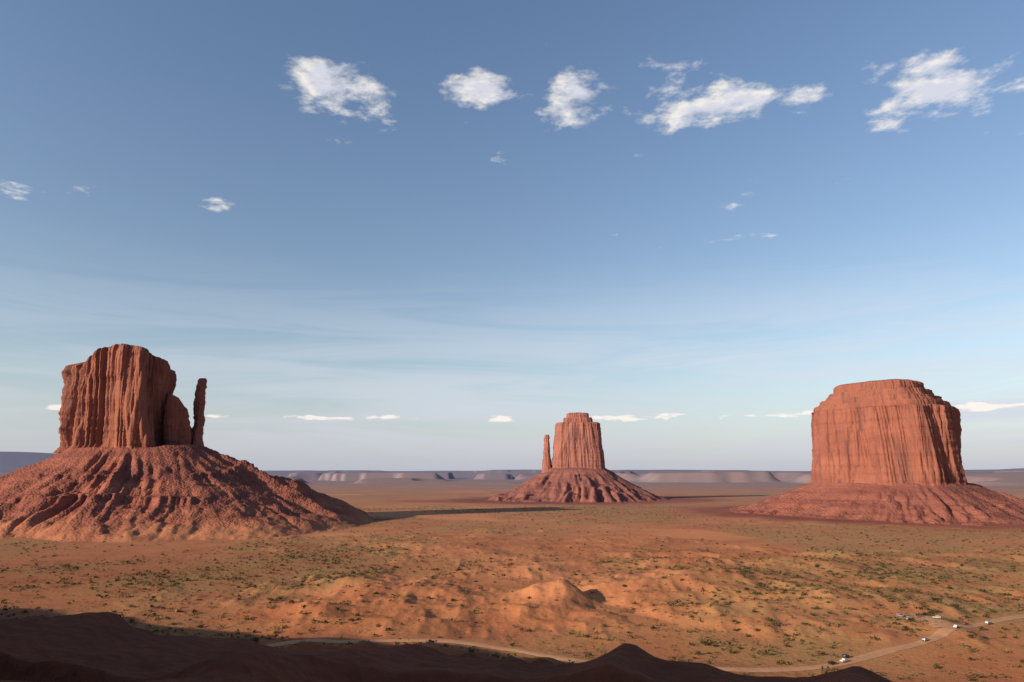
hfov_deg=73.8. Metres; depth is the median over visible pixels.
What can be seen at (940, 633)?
valley dirt road
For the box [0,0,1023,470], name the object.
sky
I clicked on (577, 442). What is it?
mitten cliff
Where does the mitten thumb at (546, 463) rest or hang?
on the terrain
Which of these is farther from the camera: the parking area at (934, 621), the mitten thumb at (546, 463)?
the mitten thumb at (546, 463)
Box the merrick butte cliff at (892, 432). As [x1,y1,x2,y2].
[810,379,967,485]
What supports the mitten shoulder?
on the terrain
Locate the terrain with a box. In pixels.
[0,444,1023,681]
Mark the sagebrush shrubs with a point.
(353, 573)
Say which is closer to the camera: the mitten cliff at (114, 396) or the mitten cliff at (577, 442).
the mitten cliff at (114, 396)
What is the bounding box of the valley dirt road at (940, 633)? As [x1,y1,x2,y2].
[268,614,1023,671]
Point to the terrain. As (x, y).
(181, 494)
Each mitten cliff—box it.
[53,343,176,452]
[552,412,604,469]
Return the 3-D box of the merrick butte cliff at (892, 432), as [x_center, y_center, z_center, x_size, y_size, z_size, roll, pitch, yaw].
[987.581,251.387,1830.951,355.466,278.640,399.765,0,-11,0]
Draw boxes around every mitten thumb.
[192,378,206,445]
[541,435,551,472]
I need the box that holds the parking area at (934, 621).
[896,614,952,626]
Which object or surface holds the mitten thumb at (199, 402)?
on the terrain
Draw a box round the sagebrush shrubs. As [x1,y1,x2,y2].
[0,505,1023,681]
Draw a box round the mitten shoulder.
[161,394,193,445]

